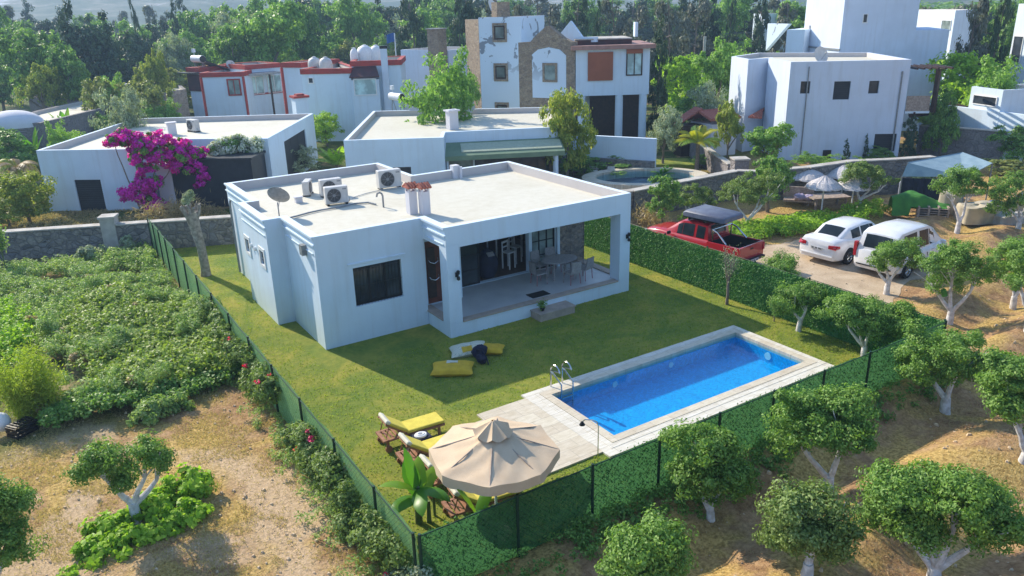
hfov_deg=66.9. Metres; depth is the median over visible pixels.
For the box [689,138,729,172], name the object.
stone wall
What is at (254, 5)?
broadleaf tree
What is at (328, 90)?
red trimmed house
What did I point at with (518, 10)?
conifer
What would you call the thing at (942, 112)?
cypress
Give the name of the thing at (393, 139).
awning house
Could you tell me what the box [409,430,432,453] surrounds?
cushioned stool
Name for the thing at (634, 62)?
window
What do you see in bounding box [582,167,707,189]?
round pool
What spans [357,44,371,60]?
water tank
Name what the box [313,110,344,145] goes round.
broadleaf tree
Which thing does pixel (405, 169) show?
window
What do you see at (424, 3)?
broadleaf tree
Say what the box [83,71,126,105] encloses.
green bush
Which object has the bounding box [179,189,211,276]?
lopped tree
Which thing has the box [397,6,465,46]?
broadleaf tree
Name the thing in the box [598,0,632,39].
conifer
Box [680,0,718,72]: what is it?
conifer
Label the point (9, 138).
green bush
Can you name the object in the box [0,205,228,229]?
dry yard grass
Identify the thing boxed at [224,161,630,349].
villa
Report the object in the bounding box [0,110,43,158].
plaster dome
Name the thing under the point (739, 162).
wall pier
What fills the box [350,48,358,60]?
water tank
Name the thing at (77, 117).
stone house
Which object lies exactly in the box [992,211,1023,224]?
covered pile
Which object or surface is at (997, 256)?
citrus tree
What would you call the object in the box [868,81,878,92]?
window
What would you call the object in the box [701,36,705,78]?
utility pole
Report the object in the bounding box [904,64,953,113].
balcony
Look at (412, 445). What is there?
sun lounger
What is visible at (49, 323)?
mixed weeds
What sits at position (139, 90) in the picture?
scrub bush
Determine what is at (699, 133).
palm tree
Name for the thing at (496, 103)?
window
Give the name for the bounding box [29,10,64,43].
dark tree
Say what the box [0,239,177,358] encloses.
weed patch
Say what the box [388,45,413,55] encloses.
scrub bush
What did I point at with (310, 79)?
window
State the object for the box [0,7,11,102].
broadleaf tree
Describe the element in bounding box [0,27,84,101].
broadleaf tree
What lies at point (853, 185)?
straw parasol
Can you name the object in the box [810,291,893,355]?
citrus tree
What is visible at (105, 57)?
dark tree
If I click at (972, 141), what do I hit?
stone wall
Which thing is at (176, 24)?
cypress
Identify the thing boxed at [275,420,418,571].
climbing plant
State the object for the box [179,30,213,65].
broadleaf tree
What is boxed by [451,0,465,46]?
cypress
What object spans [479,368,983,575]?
hedge foot weeds
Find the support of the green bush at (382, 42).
on the ground at (730, 542)
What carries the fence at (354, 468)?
on the ground at (730, 542)
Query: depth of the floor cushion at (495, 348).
23.70 m
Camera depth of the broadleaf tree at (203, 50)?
97.68 m
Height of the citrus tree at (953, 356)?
2.516 m
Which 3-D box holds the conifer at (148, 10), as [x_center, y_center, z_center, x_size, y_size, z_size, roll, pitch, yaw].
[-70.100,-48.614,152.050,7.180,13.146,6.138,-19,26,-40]
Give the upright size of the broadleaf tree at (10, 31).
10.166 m
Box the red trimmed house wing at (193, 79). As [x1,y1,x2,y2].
[177,64,241,116]
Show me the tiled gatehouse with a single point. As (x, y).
(696, 113)
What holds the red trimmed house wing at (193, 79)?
on the ground at (730, 542)
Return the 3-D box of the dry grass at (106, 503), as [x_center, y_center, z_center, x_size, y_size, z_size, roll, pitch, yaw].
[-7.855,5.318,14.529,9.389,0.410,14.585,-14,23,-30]
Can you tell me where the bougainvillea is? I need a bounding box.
[102,127,210,212]
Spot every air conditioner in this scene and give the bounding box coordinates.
[186,119,200,131]
[301,178,313,196]
[318,177,341,197]
[323,184,349,205]
[376,168,402,190]
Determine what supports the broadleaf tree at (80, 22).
on the ground at (730, 542)
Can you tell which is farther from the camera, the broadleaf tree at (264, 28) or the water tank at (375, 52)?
the broadleaf tree at (264, 28)
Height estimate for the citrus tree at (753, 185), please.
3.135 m
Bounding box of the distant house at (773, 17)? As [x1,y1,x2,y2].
[752,13,788,51]
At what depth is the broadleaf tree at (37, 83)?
71.40 m
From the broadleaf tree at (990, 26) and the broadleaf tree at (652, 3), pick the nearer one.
the broadleaf tree at (990, 26)
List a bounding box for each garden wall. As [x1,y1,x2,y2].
[558,135,656,172]
[916,103,1023,161]
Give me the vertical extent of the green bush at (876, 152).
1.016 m
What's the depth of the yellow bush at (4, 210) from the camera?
39.74 m
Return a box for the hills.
[0,0,1016,27]
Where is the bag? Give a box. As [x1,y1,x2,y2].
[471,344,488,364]
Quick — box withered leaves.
[22,272,224,412]
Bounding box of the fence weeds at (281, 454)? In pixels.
[137,252,391,575]
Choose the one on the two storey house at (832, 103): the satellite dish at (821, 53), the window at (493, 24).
the satellite dish at (821, 53)
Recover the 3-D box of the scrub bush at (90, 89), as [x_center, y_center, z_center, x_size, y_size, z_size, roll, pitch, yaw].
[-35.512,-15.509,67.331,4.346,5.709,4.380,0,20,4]
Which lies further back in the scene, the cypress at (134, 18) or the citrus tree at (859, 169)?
the cypress at (134, 18)
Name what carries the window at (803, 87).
in the two storey house at (832, 103)
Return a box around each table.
[486,234,522,257]
[541,254,576,280]
[805,192,851,209]
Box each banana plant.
[14,127,43,170]
[50,108,68,116]
[379,448,450,524]
[457,489,492,538]
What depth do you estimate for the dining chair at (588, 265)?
28.39 m
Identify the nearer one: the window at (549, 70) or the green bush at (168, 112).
the window at (549, 70)
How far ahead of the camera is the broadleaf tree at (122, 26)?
111.59 m
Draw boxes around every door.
[424,241,441,303]
[449,160,472,168]
[460,243,479,286]
[475,156,552,171]
[532,228,553,269]
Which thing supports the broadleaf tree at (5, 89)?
on the ground at (730, 542)
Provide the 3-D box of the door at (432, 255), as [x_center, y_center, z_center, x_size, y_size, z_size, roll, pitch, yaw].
[-2.556,-0.580,26.471,0.860,2.240,0.154,-14,23,-30]
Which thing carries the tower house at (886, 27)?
on the ground at (730, 542)
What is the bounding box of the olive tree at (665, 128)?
[647,104,683,163]
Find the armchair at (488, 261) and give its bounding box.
[479,248,497,278]
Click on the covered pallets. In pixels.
(903, 203)
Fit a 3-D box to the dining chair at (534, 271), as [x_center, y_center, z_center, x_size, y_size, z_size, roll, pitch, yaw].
[0.937,-0.564,28.188,0.565,0.881,0.479,-13,23,-28]
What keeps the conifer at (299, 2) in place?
on the ground at (730, 542)
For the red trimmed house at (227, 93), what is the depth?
72.20 m
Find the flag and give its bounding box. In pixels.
[386,33,396,55]
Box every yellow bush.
[0,170,57,221]
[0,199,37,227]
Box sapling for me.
[720,245,741,304]
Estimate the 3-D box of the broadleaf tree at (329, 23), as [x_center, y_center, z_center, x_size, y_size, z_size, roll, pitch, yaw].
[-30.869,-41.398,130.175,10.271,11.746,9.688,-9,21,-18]
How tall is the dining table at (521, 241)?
0.995 m
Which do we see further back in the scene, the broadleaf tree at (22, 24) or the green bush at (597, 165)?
the broadleaf tree at (22, 24)
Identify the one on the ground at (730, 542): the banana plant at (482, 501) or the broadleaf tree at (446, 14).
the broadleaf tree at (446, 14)
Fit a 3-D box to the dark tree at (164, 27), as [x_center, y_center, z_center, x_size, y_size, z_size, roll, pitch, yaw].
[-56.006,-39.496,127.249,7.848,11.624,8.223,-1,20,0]
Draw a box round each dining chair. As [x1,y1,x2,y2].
[529,261,547,286]
[530,250,545,277]
[545,246,561,273]
[563,261,581,285]
[575,256,593,280]
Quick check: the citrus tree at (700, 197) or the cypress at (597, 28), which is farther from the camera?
the cypress at (597, 28)
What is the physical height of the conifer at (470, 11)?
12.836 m
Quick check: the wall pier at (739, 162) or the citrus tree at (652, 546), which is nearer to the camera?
the citrus tree at (652, 546)
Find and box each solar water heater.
[190,49,229,70]
[388,85,412,110]
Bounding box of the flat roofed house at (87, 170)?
[36,113,317,210]
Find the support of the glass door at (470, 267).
in the villa at (370, 260)
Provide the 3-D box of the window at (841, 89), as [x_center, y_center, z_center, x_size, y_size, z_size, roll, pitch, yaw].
[21.230,-12.754,49.969,1.030,1.150,0.060,1,20,6]
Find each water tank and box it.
[308,56,319,68]
[319,56,332,68]
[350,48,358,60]
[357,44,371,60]
[371,45,380,59]
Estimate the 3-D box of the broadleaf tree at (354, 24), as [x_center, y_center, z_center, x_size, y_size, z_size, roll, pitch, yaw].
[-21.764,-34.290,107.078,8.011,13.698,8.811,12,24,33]
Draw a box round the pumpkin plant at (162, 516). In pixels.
[56,462,217,575]
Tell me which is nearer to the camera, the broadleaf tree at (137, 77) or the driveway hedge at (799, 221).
the driveway hedge at (799, 221)
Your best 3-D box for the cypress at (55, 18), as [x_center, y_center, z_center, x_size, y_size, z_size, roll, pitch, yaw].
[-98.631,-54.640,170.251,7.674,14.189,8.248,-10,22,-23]
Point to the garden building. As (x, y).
(999, 100)
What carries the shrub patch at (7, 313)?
on the ground at (730, 542)
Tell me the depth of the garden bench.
40.02 m
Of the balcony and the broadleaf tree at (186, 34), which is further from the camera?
the broadleaf tree at (186, 34)
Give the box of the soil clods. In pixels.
[0,248,1023,575]
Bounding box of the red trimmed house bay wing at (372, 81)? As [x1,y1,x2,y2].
[349,45,407,127]
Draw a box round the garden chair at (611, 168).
[607,166,614,170]
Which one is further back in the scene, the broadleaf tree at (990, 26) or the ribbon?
the broadleaf tree at (990, 26)
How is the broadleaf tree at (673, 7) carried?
on the ground at (730, 542)
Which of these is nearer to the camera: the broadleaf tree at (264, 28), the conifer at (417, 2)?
the broadleaf tree at (264, 28)
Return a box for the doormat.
[526,290,549,297]
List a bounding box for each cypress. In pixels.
[19,0,37,31]
[52,5,70,23]
[128,0,142,36]
[169,0,181,36]
[174,0,193,19]
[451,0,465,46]
[593,0,601,36]
[646,12,673,137]
[724,0,737,55]
[841,139,850,159]
[862,135,868,158]
[899,113,918,156]
[921,85,961,155]
[987,0,1014,76]
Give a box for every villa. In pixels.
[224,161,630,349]
[465,2,655,137]
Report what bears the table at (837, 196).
on the ground at (730, 542)
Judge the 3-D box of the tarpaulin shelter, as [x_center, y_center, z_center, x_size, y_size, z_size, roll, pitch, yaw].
[22.248,-5.394,39.316,5.238,2.250,2.238,-14,23,-30]
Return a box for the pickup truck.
[647,204,764,261]
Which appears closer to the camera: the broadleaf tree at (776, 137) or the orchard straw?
the orchard straw
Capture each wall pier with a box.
[97,213,119,253]
[730,156,750,169]
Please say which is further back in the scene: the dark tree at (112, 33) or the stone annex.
the dark tree at (112, 33)
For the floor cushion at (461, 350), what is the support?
on the lawn at (364, 352)
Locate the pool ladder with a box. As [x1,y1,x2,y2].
[550,361,573,405]
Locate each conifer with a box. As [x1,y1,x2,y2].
[0,5,19,83]
[57,0,97,76]
[112,11,128,36]
[142,5,166,32]
[287,0,320,35]
[292,0,330,40]
[393,0,427,55]
[394,0,427,47]
[447,0,481,46]
[484,0,496,16]
[512,4,527,15]
[524,0,552,26]
[544,3,560,28]
[555,0,573,32]
[565,0,589,36]
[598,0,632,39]
[615,0,657,42]
[622,4,649,41]
[647,0,689,105]
[653,4,680,80]
[672,0,702,56]
[673,3,702,57]
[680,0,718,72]
[692,0,723,56]
[728,0,762,53]
[744,0,793,53]
[745,0,770,53]
[767,2,797,52]
[943,0,990,97]
[954,4,977,53]
[972,13,992,45]
[975,0,1003,64]
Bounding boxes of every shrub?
[0,332,72,421]
[87,84,147,128]
[124,189,224,220]
[126,388,195,428]
[155,30,195,73]
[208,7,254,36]
[291,145,318,172]
[353,18,396,51]
[384,12,413,50]
[461,7,486,42]
[630,198,672,227]
[684,79,728,122]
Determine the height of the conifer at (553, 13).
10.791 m
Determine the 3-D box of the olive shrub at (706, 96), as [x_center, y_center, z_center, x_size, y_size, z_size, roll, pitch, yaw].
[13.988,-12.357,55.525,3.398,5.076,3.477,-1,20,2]
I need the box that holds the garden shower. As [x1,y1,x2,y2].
[579,419,598,460]
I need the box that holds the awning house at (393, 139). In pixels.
[343,107,564,174]
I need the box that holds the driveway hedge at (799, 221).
[677,198,891,238]
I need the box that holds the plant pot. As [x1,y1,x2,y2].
[536,298,547,310]
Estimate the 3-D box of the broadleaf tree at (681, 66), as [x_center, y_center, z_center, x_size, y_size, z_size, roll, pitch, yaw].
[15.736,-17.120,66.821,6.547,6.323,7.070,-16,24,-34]
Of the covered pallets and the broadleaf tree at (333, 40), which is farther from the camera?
the broadleaf tree at (333, 40)
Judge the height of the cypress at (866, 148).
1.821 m
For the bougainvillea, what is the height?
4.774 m
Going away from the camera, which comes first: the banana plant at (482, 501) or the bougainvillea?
the banana plant at (482, 501)
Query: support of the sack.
on the ground at (730, 542)
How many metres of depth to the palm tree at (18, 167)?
44.47 m
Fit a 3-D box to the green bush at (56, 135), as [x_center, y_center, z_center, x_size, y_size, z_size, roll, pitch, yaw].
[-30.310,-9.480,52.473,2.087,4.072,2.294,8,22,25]
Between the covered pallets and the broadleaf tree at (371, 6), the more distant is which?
the broadleaf tree at (371, 6)
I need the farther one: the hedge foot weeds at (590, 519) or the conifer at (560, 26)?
the conifer at (560, 26)
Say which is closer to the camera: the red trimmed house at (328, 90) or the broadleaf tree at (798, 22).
the red trimmed house at (328, 90)
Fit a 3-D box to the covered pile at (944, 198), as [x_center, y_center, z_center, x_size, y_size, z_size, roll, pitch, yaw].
[21.098,-4.081,37.328,1.018,1.190,1.131,13,24,35]
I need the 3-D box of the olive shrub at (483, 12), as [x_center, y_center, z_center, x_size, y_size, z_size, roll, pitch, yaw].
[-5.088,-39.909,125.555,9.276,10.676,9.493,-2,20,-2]
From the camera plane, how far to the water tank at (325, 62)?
64.73 m
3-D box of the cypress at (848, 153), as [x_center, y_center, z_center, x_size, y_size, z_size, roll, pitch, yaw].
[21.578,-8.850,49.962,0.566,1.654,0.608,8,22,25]
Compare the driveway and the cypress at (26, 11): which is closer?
the driveway
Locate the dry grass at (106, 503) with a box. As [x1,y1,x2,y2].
[0,376,393,575]
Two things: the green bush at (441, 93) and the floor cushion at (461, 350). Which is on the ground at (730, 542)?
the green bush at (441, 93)
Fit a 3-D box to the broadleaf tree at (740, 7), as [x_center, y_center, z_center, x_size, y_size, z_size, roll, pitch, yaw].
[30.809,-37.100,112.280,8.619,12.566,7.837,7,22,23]
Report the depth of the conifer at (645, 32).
133.08 m
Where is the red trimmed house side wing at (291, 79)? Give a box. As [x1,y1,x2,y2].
[280,59,339,113]
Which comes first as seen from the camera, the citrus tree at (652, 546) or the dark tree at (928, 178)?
the citrus tree at (652, 546)
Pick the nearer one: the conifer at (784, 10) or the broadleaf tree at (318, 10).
the conifer at (784, 10)
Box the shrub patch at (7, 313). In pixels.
[0,293,45,376]
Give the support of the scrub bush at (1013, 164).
on the ground at (730, 542)
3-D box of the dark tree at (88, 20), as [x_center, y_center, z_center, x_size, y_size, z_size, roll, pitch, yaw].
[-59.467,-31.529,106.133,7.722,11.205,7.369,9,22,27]
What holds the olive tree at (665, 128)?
on the raised lawn at (678, 163)
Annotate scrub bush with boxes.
[79,76,126,115]
[118,80,159,114]
[131,78,177,117]
[166,67,192,106]
[181,70,190,96]
[319,49,335,58]
[331,38,359,64]
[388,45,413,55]
[981,158,1023,178]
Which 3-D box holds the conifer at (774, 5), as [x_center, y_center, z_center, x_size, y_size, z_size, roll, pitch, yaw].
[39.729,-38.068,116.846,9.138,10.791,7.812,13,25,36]
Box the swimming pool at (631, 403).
[477,325,833,473]
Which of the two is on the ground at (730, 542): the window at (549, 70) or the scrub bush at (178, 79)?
the scrub bush at (178, 79)
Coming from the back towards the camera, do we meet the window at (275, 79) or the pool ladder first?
the window at (275, 79)
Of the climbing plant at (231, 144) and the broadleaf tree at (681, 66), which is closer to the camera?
the climbing plant at (231, 144)
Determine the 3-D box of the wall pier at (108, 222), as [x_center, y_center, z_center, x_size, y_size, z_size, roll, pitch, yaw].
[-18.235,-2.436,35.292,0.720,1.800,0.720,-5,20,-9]
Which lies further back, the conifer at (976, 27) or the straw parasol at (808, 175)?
the conifer at (976, 27)
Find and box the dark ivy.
[32,276,243,427]
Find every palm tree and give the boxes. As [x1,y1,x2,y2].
[0,159,39,184]
[315,147,344,167]
[650,165,675,176]
[673,125,723,169]
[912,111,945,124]
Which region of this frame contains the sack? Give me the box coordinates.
[0,412,11,431]
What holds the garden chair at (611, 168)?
on the ground at (730, 542)
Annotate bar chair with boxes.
[501,239,515,269]
[508,236,521,263]
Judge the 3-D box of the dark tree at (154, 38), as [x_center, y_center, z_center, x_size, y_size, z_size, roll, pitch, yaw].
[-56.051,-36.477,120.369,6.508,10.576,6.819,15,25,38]
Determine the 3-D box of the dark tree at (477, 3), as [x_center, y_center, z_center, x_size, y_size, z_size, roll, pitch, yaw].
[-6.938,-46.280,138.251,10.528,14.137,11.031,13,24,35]
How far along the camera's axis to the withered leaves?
22.97 m
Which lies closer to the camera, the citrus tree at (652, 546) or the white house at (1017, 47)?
the citrus tree at (652, 546)
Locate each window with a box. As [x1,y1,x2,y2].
[226,79,241,95]
[243,234,251,257]
[252,76,264,94]
[257,245,266,270]
[266,74,281,92]
[307,77,313,83]
[353,78,376,95]
[353,259,402,305]
[393,167,410,173]
[492,23,506,41]
[493,63,507,80]
[495,102,508,107]
[542,63,556,81]
[626,50,642,75]
[800,81,809,92]
[823,150,830,158]
[833,81,850,99]
[862,14,867,22]
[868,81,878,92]
[873,134,895,150]
[941,20,951,29]
[972,94,997,106]
[1010,36,1023,62]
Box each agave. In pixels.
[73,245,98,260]
[119,234,140,250]
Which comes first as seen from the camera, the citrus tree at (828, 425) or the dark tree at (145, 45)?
the citrus tree at (828, 425)
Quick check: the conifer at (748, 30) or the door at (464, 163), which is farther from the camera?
the conifer at (748, 30)
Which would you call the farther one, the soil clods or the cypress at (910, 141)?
the cypress at (910, 141)
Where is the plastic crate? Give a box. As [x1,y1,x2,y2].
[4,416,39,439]
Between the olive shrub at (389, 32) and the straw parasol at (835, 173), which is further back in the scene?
the olive shrub at (389, 32)
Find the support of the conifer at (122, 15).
on the ground at (730, 542)
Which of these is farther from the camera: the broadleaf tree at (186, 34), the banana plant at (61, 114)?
the broadleaf tree at (186, 34)
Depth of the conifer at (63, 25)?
82.72 m
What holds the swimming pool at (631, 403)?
in the lawn at (364, 352)
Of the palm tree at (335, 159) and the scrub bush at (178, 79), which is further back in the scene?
the scrub bush at (178, 79)
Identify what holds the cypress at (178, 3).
on the ground at (730, 542)
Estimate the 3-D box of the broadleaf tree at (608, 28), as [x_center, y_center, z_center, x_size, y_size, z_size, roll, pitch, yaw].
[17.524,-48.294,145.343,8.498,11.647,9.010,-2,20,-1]
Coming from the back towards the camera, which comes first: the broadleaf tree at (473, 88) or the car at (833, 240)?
the broadleaf tree at (473, 88)
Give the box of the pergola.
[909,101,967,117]
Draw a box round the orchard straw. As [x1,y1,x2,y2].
[625,215,1023,575]
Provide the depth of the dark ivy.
20.62 m
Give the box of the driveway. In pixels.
[756,240,929,302]
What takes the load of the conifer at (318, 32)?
on the ground at (730, 542)
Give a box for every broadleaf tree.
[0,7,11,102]
[0,24,26,105]
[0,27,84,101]
[0,64,18,110]
[8,19,37,59]
[13,62,67,109]
[35,46,95,106]
[46,129,85,146]
[70,12,102,27]
[80,17,114,36]
[112,17,151,55]
[131,63,176,91]
[139,48,168,92]
[153,28,197,69]
[166,9,209,65]
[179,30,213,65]
[188,2,236,60]
[198,33,234,64]
[206,22,253,65]
[225,0,306,61]
[230,0,266,20]
[264,0,294,40]
[273,1,326,61]
[310,0,353,41]
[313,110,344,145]
[318,35,340,58]
[320,5,351,40]
[321,0,389,49]
[328,35,350,58]
[354,2,383,17]
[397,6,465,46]
[408,0,452,24]
[426,0,465,39]
[452,63,481,108]
[497,0,539,15]
[538,86,598,176]
[560,0,606,36]
[592,0,624,35]
[634,0,675,36]
[645,174,684,222]
[651,52,728,112]
[670,4,686,54]
[690,39,733,107]
[709,0,753,51]
[713,99,744,158]
[743,121,798,165]
[746,155,796,212]
[774,0,805,29]
[925,50,1013,105]
[973,3,1018,66]
[985,0,1023,37]
[994,14,1016,65]
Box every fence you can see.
[146,217,418,575]
[416,320,946,575]
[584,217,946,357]
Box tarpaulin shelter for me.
[899,152,992,202]
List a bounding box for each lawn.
[158,244,899,568]
[656,158,694,168]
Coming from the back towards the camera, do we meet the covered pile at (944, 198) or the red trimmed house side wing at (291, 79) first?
the red trimmed house side wing at (291, 79)
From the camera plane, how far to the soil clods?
16.71 m
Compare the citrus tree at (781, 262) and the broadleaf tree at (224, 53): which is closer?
the citrus tree at (781, 262)
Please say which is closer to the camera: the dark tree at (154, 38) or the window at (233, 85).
the window at (233, 85)
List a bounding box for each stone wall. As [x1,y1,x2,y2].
[0,215,234,260]
[608,169,756,218]
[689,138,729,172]
[757,155,935,199]
[916,124,1023,162]
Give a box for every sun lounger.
[375,412,444,452]
[395,432,443,464]
[419,454,441,498]
[441,486,520,522]
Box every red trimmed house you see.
[199,69,256,115]
[300,61,355,140]
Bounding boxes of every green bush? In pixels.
[0,126,38,176]
[44,118,78,145]
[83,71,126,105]
[90,112,108,130]
[139,97,182,117]
[348,33,394,52]
[398,44,477,124]
[558,152,594,177]
[573,155,631,174]
[662,56,679,101]
[675,97,694,122]
[687,153,706,167]
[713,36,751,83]
[789,151,848,164]
[864,145,896,158]
[966,54,1023,104]
[985,124,1023,160]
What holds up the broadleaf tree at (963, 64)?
on the ground at (730, 542)
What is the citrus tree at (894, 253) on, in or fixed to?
on the ground at (730, 542)
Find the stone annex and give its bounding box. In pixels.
[401,28,466,109]
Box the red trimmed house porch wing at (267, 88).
[223,61,285,114]
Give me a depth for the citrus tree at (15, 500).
13.48 m
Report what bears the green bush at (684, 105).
on the ground at (730, 542)
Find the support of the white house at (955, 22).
on the ground at (730, 542)
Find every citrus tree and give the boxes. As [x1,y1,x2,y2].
[0,472,51,574]
[59,428,177,524]
[594,503,698,575]
[656,417,757,522]
[679,183,718,209]
[715,168,784,228]
[751,474,866,575]
[760,247,800,276]
[760,381,882,491]
[766,280,827,331]
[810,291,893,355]
[838,159,900,203]
[849,456,1023,575]
[866,237,926,294]
[866,299,919,338]
[890,317,1000,414]
[913,237,1003,324]
[928,163,1003,233]
[973,345,1023,464]
[983,170,1023,229]
[983,234,1023,309]
[998,237,1023,331]
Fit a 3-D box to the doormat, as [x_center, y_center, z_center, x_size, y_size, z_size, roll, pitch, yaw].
[0.923,0.222,27.282,0.750,0.015,0.450,-14,23,-30]
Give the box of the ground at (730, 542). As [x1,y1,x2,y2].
[0,38,1023,575]
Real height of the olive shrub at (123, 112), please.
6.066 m
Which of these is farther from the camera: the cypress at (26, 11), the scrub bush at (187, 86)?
the cypress at (26, 11)
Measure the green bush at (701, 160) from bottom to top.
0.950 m
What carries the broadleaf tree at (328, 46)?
on the ground at (730, 542)
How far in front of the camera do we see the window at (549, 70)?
55.75 m
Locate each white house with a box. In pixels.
[916,9,973,95]
[1009,4,1023,83]
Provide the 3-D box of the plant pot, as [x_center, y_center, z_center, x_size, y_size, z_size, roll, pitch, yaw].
[1.060,0.549,26.306,0.403,0.473,0.470,-14,23,-30]
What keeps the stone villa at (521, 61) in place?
on the ground at (730, 542)
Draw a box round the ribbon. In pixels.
[940,289,947,296]
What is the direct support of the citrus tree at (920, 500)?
on the ground at (730, 542)
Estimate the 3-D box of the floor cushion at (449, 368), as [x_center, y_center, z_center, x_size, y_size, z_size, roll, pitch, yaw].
[-1.742,2.356,22.705,1.250,0.304,0.850,-1,20,1]
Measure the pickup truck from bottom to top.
2.122 m
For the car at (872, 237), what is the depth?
29.80 m
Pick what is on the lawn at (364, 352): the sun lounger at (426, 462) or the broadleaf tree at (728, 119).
the sun lounger at (426, 462)
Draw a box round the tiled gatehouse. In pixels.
[673,107,740,156]
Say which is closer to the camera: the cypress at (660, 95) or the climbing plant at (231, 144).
the climbing plant at (231, 144)
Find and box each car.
[799,216,874,264]
[853,219,947,278]
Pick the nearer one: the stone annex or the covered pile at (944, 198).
the covered pile at (944, 198)
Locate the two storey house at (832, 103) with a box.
[729,52,911,159]
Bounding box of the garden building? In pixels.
[968,84,1023,129]
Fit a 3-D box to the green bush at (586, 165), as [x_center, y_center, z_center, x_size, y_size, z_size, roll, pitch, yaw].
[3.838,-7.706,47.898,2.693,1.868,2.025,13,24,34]
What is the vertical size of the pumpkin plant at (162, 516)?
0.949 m
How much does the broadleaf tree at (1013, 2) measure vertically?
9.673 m
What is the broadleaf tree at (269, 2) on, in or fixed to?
on the ground at (730, 542)
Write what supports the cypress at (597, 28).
on the ground at (730, 542)
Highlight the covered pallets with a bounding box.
[888,190,949,217]
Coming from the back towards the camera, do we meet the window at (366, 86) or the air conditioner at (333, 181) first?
the window at (366, 86)
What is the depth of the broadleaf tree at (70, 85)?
73.30 m
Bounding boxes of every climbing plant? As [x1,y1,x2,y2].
[195,295,286,404]
[205,133,264,155]
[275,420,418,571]
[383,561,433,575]
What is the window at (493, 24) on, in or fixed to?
in the stone villa at (521, 61)
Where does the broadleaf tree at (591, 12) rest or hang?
on the ground at (730, 542)
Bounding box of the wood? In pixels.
[33,0,1018,40]
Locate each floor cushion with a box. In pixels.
[430,360,473,376]
[449,341,484,358]
[484,343,504,354]
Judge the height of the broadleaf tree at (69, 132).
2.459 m
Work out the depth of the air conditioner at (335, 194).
28.36 m
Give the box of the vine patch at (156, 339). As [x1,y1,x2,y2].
[43,280,225,392]
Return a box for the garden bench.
[783,186,814,202]
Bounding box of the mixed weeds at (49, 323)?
[0,260,209,398]
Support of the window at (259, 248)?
in the villa at (370, 260)
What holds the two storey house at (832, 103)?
on the ground at (730, 542)
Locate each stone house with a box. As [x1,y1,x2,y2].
[28,94,77,111]
[32,100,110,148]
[138,84,190,117]
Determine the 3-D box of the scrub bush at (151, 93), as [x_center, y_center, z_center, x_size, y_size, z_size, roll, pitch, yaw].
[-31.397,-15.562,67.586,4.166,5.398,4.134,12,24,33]
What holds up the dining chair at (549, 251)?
on the villa at (370, 260)
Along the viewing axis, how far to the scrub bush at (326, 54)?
87.61 m
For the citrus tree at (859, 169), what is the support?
on the ground at (730, 542)
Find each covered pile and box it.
[938,190,962,214]
[953,200,1000,224]
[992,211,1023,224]
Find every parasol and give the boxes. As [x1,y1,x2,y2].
[429,416,559,532]
[793,169,823,181]
[805,175,842,211]
[827,165,846,198]
[838,176,871,203]
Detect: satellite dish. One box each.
[226,60,234,67]
[267,187,289,216]
[814,46,827,60]
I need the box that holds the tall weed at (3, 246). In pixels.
[0,224,9,272]
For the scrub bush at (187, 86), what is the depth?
93.29 m
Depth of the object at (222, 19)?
106.22 m
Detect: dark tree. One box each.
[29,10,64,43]
[56,14,91,56]
[58,10,142,91]
[109,30,124,54]
[114,22,156,73]
[134,18,167,52]
[151,11,170,38]
[366,0,408,48]
[446,0,488,25]
[911,177,964,195]
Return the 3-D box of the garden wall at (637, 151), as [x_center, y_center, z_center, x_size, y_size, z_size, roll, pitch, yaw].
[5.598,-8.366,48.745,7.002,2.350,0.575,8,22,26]
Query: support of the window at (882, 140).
in the two storey house at (832, 103)
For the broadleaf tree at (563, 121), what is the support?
on the ground at (730, 542)
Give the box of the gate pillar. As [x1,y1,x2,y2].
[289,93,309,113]
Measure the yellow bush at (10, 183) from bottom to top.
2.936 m
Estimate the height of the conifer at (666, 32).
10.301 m
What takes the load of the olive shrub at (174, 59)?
on the ground at (730, 542)
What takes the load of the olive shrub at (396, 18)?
on the ground at (730, 542)
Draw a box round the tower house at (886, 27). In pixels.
[766,0,949,130]
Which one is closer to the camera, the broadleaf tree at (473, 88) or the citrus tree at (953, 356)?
the citrus tree at (953, 356)
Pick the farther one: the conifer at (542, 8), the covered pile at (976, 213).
the conifer at (542, 8)
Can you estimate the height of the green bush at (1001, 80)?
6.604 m

